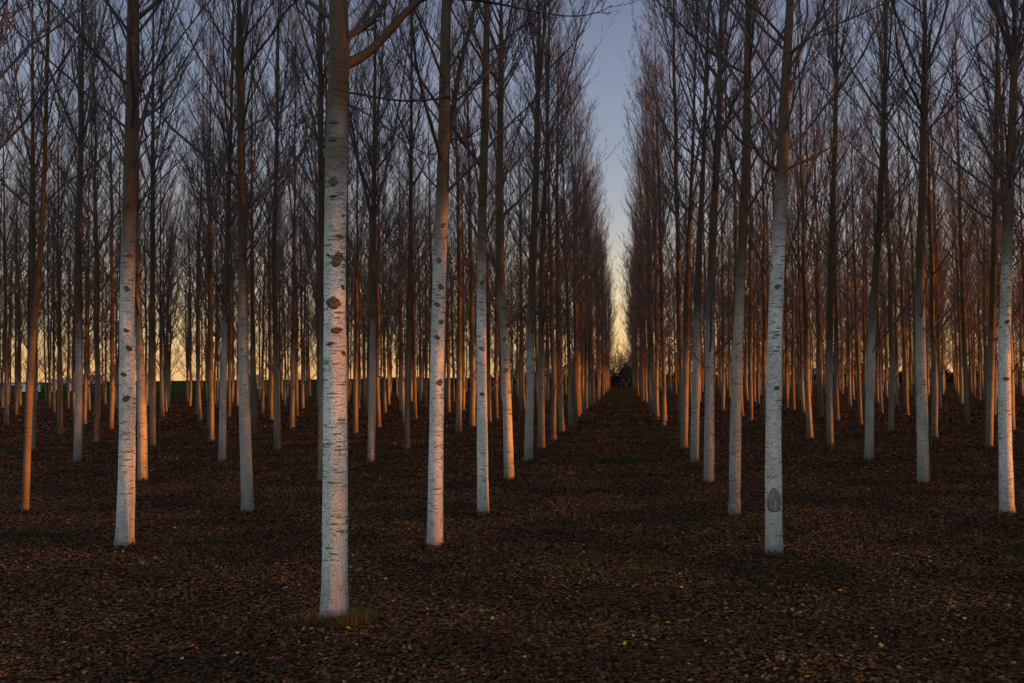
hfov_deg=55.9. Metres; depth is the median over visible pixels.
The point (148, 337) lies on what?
poplar tree
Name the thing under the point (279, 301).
poplar tree
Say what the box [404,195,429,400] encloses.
poplar tree
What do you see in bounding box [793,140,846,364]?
poplar tree
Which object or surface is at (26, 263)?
poplar tree
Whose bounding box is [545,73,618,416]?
poplar tree
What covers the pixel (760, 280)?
poplar tree
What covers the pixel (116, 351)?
poplar tree
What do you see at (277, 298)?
poplar tree
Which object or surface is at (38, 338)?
poplar tree
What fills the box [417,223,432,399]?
poplar tree
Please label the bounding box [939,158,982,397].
poplar tree
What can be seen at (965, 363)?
poplar tree
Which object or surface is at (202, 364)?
poplar plantation
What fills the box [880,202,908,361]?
poplar tree
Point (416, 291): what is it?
poplar tree
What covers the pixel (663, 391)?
poplar tree
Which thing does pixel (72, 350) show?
poplar tree
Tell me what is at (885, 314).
poplar tree
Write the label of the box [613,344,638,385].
hedgerow tree
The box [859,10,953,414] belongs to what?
poplar tree
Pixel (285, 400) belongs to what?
poplar tree
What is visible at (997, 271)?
poplar tree
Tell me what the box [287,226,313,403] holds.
poplar tree
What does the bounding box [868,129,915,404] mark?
poplar tree
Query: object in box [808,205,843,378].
poplar tree
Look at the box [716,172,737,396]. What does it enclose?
poplar tree
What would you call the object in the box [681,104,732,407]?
poplar tree
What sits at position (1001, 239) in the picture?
poplar tree
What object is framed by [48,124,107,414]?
poplar tree
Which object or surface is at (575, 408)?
poplar tree
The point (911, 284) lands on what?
poplar tree
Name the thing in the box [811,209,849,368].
poplar tree
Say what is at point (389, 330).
poplar tree
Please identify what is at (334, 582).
poplar tree
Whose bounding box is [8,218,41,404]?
poplar tree
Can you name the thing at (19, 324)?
poplar tree
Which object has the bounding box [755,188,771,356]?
poplar tree
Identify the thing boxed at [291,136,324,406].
poplar tree
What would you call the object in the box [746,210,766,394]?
poplar tree
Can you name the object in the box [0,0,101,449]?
poplar tree
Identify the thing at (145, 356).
poplar tree
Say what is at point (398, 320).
poplar tree
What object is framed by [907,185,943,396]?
poplar tree
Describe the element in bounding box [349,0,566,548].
poplar tree
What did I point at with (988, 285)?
poplar tree
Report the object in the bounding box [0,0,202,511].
poplar tree
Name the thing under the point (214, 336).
poplar tree
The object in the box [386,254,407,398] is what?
poplar tree
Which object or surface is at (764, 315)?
poplar tree
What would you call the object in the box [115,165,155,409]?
poplar tree
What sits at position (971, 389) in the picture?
poplar tree
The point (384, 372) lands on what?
poplar tree
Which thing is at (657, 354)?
poplar tree
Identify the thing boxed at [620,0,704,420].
poplar tree
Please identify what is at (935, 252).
poplar tree
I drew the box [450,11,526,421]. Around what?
poplar tree
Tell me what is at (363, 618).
grass tuft
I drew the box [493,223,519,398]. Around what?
poplar tree
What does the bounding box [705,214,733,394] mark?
poplar tree
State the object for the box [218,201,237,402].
poplar tree
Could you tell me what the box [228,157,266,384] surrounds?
poplar tree
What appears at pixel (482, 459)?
poplar tree
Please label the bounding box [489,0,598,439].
poplar tree
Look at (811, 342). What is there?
poplar tree
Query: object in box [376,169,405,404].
poplar tree
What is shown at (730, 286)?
poplar tree
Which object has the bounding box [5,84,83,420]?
poplar tree
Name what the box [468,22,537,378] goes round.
poplar tree
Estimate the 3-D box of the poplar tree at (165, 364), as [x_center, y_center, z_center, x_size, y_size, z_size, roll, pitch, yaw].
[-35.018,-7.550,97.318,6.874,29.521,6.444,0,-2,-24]
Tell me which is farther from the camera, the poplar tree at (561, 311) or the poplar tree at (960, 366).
the poplar tree at (561, 311)
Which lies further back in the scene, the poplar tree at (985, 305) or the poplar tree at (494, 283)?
the poplar tree at (494, 283)
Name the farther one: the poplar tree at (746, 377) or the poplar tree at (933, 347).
the poplar tree at (746, 377)
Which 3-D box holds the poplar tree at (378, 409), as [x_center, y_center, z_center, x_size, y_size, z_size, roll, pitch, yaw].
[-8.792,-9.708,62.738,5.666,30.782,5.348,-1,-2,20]
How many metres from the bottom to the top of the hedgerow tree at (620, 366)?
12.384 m
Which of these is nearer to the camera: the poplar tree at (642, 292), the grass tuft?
the grass tuft
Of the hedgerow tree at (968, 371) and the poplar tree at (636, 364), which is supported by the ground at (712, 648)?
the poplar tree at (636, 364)
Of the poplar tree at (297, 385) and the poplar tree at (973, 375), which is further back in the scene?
the poplar tree at (973, 375)
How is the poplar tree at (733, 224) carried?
on the ground at (712, 648)
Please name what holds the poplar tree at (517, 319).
on the ground at (712, 648)
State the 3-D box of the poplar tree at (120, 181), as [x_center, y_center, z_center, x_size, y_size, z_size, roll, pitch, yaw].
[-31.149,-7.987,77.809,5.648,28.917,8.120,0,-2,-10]
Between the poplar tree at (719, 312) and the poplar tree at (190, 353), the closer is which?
the poplar tree at (190, 353)
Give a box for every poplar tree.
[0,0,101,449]
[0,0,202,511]
[0,0,228,548]
[0,24,41,424]
[0,71,93,391]
[0,128,26,369]
[0,142,49,408]
[0,149,41,384]
[0,172,46,414]
[0,195,25,403]
[0,196,23,407]
[1,0,151,461]
[1,109,73,385]
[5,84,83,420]
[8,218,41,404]
[9,137,55,378]
[11,4,110,433]
[12,224,45,373]
[20,205,51,386]
[27,165,67,406]
[36,126,74,412]
[38,0,148,441]
[39,229,65,400]
[42,59,121,423]
[44,205,73,380]
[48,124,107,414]
[49,164,92,408]
[50,0,227,480]
[54,108,118,386]
[60,30,149,428]
[62,234,84,402]
[63,115,117,409]
[64,227,105,365]
[65,198,105,375]
[83,183,117,384]
[84,197,118,403]
[90,80,165,419]
[95,0,218,446]
[99,228,118,401]
[100,187,142,383]
[101,130,170,370]
[102,191,121,407]
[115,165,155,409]
[118,0,325,514]
[135,154,171,405]
[139,75,204,416]
[140,170,188,407]
[141,130,196,411]
[141,223,159,403]
[147,177,187,398]
[147,191,184,377]
[154,0,310,461]
[155,176,213,405]
[159,88,235,419]
[162,96,224,413]
[165,191,206,392]
[167,1,258,440]
[170,20,247,427]
[171,207,203,401]
[185,157,237,407]
[188,43,270,385]
[190,59,257,416]
[194,193,236,403]
[199,132,249,382]
[200,215,220,385]
[208,0,314,433]
[214,0,327,449]
[214,206,260,405]
[214,211,236,400]
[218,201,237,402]
[227,259,259,374]
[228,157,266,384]
[232,75,303,419]
[234,121,285,413]
[234,178,261,377]
[235,190,272,370]
[248,173,287,406]
[249,0,328,427]
[251,0,408,482]
[256,220,276,378]
[258,0,391,335]
[259,198,299,376]
[260,164,301,385]
[266,201,305,405]
[271,200,297,399]
[273,0,637,623]
[276,128,318,415]
[277,117,316,408]
[280,234,308,384]
[285,28,370,421]
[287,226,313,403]
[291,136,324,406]
[296,196,315,400]
[297,0,440,461]
[298,134,324,413]
[302,4,399,432]
[306,208,317,369]
[312,132,366,370]
[317,95,388,417]
[346,0,423,426]
[347,248,364,399]
[348,130,404,415]
[348,166,384,408]
[348,206,366,366]
[348,241,376,398]
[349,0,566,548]
[349,207,381,401]
[352,175,397,378]
[358,137,427,412]
[358,200,394,375]
[359,0,460,448]
[366,202,404,399]
[369,0,552,514]
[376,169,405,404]
[379,67,437,422]
[379,129,420,409]
[380,70,451,418]
[382,185,431,400]
[385,70,456,343]
[385,147,433,406]
[386,225,419,358]
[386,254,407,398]
[398,0,518,432]
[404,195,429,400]
[414,176,455,405]
[416,3,517,426]
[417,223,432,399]
[419,166,466,374]
[424,134,474,412]
[427,0,583,480]
[429,192,475,402]
[445,163,492,385]
[445,191,466,401]
[448,114,477,409]
[449,229,475,369]
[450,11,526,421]
[455,224,476,373]
[459,145,506,356]
[464,0,615,460]
[466,53,528,417]
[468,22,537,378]
[468,177,511,361]
[476,171,517,371]
[479,0,622,448]
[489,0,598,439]
[489,170,517,400]
[491,108,546,411]
[491,109,548,408]
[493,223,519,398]
[504,135,554,373]
[505,219,528,397]
[507,1,612,431]
[508,148,555,404]
[516,154,563,370]
[519,187,565,399]
[523,184,556,401]
[529,7,604,425]
[533,53,611,421]
[539,123,612,411]
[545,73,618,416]
[545,206,570,356]
[547,217,573,396]
[549,72,611,413]
[555,107,612,408]
[563,146,616,402]
[569,178,608,406]
[579,163,619,404]
[580,206,614,393]
[587,152,619,399]
[589,216,616,357]
[591,198,612,364]
[592,235,617,398]
[592,241,620,395]
[618,9,684,416]
[618,47,683,413]
[618,69,677,388]
[618,92,669,367]
[618,185,667,400]
[618,211,653,395]
[618,215,639,395]
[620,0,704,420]
[620,152,672,404]
[621,0,696,425]
[621,132,667,402]
[621,221,657,383]
[622,0,808,483]
[623,126,668,408]
[623,205,654,399]
[626,236,653,378]
[630,0,735,438]
[630,0,765,448]
[632,0,766,461]
[642,0,852,516]
[666,209,702,373]
[666,210,693,361]
[667,219,695,367]
[668,150,717,378]
[673,177,707,398]
[675,176,717,401]
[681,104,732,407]
[686,75,753,410]
[688,143,732,372]
[690,0,916,555]
[691,0,849,367]
[701,55,785,416]
[702,63,762,369]
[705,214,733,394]
[706,0,797,420]
[714,229,730,395]
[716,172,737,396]
[716,202,754,373]
[723,0,811,424]
[723,216,756,378]
[724,0,863,438]
[727,154,759,400]
[728,157,769,401]
[732,163,770,402]
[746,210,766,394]
[747,110,800,365]
[747,228,795,371]
[752,199,783,350]
[753,124,813,407]
[754,118,822,409]
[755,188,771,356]
[755,206,801,395]
[766,1,849,415]
[770,0,903,444]
[770,76,826,412]
[782,119,823,399]
[787,218,815,373]
[789,10,884,420]
[790,244,816,394]
[793,0,953,459]
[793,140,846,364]
[803,0,1023,484]
[808,119,867,406]
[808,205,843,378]
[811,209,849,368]
[812,14,900,424]
[813,167,850,372]
[819,0,947,430]
[824,209,862,393]
[825,196,869,399]
[838,217,861,394]
[840,53,914,412]
[840,113,895,409]
[844,144,886,366]
[846,222,871,395]
[852,170,893,401]
[858,162,887,396]
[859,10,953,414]
[864,0,985,438]
[866,198,900,397]
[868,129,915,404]
[869,238,899,393]
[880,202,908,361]
[882,189,915,395]
[886,80,953,405]
[886,183,929,375]
[887,0,1023,515]
[896,57,973,419]
[897,178,943,353]
[898,213,929,392]
[899,78,958,408]
[902,0,1023,447]
[904,0,999,424]
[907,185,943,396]
[909,205,945,392]
[914,156,959,401]
[915,191,955,397]
[925,30,1014,410]
[928,110,987,403]
[931,12,1023,414]
[935,0,1023,429]
[936,190,953,393]
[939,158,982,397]
[940,0,1023,355]
[941,187,975,394]
[943,115,1001,405]
[950,185,986,395]
[951,211,987,392]
[961,159,1014,396]
[965,170,998,399]
[967,192,999,393]
[970,53,1023,375]
[971,114,1023,367]
[976,224,1015,366]
[982,203,1013,367]
[983,52,1023,377]
[998,137,1023,358]
[998,254,1021,357]
[1012,151,1023,347]
[1012,210,1023,394]
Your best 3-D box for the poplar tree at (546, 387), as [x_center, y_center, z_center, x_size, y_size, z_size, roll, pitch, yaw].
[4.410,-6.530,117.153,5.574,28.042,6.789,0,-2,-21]
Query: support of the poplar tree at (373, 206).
on the ground at (712, 648)
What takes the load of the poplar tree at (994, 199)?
on the ground at (712, 648)
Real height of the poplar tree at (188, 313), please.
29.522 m
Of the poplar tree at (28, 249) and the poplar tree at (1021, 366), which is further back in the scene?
the poplar tree at (1021, 366)
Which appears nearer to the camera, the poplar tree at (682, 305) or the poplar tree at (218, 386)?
the poplar tree at (218, 386)
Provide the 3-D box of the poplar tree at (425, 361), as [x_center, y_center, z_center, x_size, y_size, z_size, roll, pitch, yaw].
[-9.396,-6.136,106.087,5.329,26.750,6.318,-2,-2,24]
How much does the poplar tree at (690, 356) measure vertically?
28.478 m
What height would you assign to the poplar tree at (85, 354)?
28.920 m
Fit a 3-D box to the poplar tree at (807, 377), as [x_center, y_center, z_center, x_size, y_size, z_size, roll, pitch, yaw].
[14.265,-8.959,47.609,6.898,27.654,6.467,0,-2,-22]
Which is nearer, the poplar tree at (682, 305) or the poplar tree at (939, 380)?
the poplar tree at (939, 380)
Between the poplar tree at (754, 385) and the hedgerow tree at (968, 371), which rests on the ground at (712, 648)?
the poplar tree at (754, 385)
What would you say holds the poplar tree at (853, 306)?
on the ground at (712, 648)
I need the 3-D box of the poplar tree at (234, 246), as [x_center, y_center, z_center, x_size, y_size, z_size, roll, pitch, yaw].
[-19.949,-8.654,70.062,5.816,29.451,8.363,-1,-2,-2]
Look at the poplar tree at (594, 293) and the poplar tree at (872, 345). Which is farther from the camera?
the poplar tree at (594, 293)
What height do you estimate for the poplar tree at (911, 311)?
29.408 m
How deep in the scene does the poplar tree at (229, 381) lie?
82.69 m
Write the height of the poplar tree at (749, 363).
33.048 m
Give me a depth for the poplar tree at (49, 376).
118.19 m
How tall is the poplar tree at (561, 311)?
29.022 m
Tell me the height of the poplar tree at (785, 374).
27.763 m
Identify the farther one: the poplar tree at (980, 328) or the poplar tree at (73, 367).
the poplar tree at (980, 328)
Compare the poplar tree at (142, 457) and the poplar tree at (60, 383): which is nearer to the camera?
the poplar tree at (142, 457)
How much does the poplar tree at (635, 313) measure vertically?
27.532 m
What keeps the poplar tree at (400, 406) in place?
on the ground at (712, 648)
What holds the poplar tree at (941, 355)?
on the ground at (712, 648)
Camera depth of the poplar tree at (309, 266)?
69.60 m
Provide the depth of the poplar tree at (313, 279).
88.44 m
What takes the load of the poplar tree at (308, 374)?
on the ground at (712, 648)
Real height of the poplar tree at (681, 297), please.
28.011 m
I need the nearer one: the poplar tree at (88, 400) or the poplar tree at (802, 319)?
the poplar tree at (88, 400)
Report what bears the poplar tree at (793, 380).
on the ground at (712, 648)
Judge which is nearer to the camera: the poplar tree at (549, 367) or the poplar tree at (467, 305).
the poplar tree at (549, 367)
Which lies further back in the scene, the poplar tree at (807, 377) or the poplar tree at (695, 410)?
the poplar tree at (807, 377)
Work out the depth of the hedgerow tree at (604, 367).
264.08 m
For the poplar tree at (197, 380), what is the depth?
76.62 m
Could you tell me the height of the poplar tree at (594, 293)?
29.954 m
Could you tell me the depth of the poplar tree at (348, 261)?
94.95 m
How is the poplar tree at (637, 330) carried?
on the ground at (712, 648)
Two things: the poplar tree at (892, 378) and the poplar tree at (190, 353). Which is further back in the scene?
the poplar tree at (190, 353)
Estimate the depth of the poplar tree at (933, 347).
46.26 m
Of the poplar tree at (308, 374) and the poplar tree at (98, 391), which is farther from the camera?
the poplar tree at (308, 374)
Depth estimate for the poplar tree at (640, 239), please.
97.88 m
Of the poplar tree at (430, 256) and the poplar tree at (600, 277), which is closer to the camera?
the poplar tree at (430, 256)
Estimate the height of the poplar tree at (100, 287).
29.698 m
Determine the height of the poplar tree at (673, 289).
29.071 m
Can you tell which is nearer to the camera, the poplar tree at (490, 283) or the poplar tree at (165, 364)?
the poplar tree at (165, 364)
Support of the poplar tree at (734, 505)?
on the ground at (712, 648)
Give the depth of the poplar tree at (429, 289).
113.07 m
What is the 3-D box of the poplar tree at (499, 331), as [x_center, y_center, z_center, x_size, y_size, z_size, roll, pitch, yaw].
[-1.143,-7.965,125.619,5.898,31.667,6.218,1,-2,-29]
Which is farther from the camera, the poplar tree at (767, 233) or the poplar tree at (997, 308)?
the poplar tree at (997, 308)
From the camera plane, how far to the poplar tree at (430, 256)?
81.39 m
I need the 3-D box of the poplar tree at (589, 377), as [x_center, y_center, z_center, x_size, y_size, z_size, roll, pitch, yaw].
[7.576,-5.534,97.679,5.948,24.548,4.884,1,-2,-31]
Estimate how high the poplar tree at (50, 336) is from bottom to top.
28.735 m
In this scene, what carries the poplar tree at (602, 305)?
on the ground at (712, 648)
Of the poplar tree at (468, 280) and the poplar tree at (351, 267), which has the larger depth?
the poplar tree at (468, 280)
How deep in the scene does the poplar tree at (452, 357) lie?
124.98 m
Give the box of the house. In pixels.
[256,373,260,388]
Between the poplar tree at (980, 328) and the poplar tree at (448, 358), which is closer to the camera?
the poplar tree at (448, 358)
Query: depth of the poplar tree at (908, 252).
112.74 m
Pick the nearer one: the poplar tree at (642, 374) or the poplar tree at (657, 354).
the poplar tree at (657, 354)
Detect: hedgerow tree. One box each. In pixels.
[513,347,535,387]
[594,356,619,386]
[610,343,638,386]
[610,352,627,385]
[610,354,629,376]
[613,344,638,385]
[665,347,678,385]
[941,358,983,381]
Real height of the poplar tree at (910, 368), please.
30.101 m
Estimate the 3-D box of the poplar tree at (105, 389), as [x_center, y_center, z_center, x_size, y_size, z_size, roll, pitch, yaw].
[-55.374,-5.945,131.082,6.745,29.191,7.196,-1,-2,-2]
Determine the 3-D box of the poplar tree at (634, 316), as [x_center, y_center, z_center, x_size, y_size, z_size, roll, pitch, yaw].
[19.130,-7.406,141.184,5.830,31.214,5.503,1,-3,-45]
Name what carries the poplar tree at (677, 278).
on the ground at (712, 648)
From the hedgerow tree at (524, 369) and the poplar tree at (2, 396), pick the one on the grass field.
the hedgerow tree at (524, 369)
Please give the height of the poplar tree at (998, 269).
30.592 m
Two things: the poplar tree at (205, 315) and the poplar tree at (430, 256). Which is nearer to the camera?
the poplar tree at (430, 256)
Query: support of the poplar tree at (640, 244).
on the ground at (712, 648)
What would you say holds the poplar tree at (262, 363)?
on the ground at (712, 648)
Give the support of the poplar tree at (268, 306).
on the ground at (712, 648)
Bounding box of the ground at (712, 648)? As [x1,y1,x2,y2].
[0,378,1023,682]
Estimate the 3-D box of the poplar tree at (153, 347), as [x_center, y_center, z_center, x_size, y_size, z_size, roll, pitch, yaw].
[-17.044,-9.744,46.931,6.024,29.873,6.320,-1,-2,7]
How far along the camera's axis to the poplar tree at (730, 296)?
120.88 m
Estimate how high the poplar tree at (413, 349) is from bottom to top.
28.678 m
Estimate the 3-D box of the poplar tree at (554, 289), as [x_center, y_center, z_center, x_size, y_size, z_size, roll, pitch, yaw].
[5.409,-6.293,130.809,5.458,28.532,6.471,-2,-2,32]
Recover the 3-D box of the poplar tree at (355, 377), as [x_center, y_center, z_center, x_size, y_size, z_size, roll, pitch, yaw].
[-9.525,-7.699,55.915,5.995,26.259,5.259,1,-2,-30]
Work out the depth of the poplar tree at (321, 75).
29.78 m
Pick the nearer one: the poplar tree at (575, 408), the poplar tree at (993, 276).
the poplar tree at (993, 276)
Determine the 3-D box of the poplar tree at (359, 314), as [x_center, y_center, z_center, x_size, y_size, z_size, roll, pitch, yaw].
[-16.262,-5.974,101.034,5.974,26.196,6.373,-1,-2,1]
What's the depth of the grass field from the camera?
289.73 m
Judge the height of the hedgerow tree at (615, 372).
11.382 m
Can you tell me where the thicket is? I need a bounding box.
[361,362,1023,391]
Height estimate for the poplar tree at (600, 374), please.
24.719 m
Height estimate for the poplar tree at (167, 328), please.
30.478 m
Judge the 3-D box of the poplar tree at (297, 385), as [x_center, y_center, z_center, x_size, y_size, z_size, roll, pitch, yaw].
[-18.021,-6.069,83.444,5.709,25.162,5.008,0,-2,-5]
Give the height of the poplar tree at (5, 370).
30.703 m
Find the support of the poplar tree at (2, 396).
on the ground at (712, 648)
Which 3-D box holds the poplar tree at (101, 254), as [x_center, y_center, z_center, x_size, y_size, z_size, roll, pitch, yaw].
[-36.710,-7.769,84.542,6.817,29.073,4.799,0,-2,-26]
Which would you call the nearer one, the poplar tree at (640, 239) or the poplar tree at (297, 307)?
the poplar tree at (640, 239)
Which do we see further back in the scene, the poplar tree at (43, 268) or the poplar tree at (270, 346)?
the poplar tree at (43, 268)
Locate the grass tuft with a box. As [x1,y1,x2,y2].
[288,603,382,630]
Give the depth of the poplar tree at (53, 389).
98.12 m
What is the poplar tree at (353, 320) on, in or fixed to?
on the ground at (712, 648)
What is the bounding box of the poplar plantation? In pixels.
[0,0,1023,401]
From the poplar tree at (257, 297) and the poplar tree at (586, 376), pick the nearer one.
the poplar tree at (586, 376)
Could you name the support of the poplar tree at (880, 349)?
on the ground at (712, 648)
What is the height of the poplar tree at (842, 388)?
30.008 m
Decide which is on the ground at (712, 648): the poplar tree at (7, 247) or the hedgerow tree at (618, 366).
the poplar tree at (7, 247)
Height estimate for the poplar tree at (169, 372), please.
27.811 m
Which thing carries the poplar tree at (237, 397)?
on the ground at (712, 648)
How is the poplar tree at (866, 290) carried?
on the ground at (712, 648)
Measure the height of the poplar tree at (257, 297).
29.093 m
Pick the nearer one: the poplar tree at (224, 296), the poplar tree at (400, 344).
the poplar tree at (224, 296)
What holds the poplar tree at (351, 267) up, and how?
on the ground at (712, 648)
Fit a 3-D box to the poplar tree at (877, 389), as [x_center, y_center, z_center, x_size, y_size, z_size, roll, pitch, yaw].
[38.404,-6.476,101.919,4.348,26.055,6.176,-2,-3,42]
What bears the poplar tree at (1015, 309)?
on the ground at (712, 648)
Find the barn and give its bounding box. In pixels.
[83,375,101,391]
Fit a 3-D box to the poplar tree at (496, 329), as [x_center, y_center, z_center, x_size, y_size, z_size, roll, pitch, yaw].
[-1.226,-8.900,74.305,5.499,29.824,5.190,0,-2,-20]
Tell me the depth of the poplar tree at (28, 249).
65.17 m
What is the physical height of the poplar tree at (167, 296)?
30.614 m
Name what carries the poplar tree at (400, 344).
on the ground at (712, 648)
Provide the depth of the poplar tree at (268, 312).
140.99 m
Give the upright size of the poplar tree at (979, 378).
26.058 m
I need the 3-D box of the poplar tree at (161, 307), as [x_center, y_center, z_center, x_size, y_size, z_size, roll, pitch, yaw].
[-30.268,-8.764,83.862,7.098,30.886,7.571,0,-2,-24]
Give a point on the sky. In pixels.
(611, 59)
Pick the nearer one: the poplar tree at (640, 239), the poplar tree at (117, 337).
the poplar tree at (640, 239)
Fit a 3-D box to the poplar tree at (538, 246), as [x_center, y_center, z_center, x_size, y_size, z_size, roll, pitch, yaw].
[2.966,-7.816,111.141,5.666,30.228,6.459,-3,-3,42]
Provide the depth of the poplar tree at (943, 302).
118.47 m
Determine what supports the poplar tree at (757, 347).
on the ground at (712, 648)
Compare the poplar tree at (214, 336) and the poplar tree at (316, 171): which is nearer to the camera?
the poplar tree at (316, 171)
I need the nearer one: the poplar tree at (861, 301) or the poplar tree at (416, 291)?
the poplar tree at (416, 291)
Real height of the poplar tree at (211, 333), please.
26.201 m
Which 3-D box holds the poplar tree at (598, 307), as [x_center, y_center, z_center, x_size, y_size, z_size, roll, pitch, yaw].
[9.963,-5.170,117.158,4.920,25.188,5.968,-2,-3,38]
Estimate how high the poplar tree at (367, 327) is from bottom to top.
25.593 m
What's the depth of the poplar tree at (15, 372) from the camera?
111.94 m
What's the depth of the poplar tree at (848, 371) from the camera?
89.19 m
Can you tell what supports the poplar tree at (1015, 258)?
on the ground at (712, 648)
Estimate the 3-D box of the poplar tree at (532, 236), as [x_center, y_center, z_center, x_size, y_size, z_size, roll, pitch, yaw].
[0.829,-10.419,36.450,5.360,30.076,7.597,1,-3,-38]
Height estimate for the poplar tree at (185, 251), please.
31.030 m
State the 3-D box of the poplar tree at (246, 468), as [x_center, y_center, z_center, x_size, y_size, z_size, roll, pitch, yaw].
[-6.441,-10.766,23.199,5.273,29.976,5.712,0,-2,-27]
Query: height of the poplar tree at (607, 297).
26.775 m
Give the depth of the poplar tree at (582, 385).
85.51 m
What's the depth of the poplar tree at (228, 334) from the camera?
141.30 m
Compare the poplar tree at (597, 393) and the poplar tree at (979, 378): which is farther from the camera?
the poplar tree at (597, 393)
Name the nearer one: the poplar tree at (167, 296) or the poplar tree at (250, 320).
the poplar tree at (167, 296)
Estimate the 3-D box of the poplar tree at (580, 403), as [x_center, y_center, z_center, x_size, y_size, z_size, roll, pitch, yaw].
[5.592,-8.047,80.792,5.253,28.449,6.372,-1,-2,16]
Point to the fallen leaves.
(60, 500)
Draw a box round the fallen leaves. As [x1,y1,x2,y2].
[0,394,1023,682]
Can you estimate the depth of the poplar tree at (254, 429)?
56.43 m
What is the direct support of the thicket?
on the grass field
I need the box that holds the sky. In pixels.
[0,0,1023,381]
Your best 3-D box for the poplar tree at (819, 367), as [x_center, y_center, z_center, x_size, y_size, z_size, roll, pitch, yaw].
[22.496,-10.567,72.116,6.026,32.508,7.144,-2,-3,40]
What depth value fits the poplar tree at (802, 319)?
144.69 m
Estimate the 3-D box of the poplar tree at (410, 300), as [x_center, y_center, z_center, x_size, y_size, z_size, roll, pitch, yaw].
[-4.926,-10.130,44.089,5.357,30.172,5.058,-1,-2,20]
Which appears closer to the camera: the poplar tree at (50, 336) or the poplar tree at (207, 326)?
the poplar tree at (207, 326)
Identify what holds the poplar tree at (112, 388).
on the ground at (712, 648)
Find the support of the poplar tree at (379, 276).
on the ground at (712, 648)
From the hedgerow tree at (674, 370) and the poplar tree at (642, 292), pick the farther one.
the hedgerow tree at (674, 370)
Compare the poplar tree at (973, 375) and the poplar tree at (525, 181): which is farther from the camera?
the poplar tree at (973, 375)
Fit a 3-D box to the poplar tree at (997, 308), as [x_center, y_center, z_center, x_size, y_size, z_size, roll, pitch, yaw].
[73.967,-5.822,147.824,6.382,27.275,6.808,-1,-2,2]
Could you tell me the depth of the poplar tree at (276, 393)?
43.63 m
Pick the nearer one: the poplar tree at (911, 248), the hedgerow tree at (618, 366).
the poplar tree at (911, 248)
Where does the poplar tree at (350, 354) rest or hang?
on the ground at (712, 648)
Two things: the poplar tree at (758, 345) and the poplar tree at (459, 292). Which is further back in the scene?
the poplar tree at (758, 345)
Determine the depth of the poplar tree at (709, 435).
28.36 m
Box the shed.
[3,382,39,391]
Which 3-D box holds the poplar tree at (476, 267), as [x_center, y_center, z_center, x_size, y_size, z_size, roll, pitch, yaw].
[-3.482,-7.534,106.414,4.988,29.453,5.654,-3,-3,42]
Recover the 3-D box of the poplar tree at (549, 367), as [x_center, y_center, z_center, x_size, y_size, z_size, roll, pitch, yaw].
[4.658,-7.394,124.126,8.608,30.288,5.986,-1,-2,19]
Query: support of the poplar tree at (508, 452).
on the ground at (712, 648)
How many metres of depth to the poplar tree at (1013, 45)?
21.59 m
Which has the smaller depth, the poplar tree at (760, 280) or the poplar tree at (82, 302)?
the poplar tree at (82, 302)
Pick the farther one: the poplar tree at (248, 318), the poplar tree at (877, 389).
the poplar tree at (248, 318)
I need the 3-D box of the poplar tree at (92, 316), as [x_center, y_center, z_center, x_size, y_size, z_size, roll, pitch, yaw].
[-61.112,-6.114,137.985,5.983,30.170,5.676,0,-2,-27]
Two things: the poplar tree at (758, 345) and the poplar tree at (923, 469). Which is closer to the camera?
the poplar tree at (923, 469)
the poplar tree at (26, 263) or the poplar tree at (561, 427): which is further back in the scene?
the poplar tree at (26, 263)
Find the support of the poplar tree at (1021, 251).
on the ground at (712, 648)
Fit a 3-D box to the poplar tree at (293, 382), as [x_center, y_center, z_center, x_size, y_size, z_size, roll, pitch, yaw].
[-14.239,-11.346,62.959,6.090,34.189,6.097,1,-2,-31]
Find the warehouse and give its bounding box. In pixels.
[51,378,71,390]
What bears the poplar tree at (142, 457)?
on the ground at (712, 648)
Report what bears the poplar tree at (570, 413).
on the ground at (712, 648)
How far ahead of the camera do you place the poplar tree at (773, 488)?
17.23 m
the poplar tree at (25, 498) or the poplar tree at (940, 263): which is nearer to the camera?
the poplar tree at (25, 498)
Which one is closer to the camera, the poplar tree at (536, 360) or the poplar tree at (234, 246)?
the poplar tree at (234, 246)
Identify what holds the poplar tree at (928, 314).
on the ground at (712, 648)
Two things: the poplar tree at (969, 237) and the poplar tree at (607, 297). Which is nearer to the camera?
the poplar tree at (969, 237)
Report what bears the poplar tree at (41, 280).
on the ground at (712, 648)
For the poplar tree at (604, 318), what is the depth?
147.85 m
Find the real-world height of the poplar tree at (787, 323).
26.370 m
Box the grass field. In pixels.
[3,372,1023,399]
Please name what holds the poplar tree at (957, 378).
on the ground at (712, 648)
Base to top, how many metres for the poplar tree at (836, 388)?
29.020 m
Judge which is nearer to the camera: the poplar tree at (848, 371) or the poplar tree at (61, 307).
the poplar tree at (848, 371)
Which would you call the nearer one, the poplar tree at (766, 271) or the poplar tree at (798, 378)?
the poplar tree at (798, 378)
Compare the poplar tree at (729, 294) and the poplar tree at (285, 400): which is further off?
the poplar tree at (729, 294)
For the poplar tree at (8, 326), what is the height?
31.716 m
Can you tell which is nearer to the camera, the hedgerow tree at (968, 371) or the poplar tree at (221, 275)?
the poplar tree at (221, 275)
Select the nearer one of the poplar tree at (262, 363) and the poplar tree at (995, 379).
the poplar tree at (995, 379)

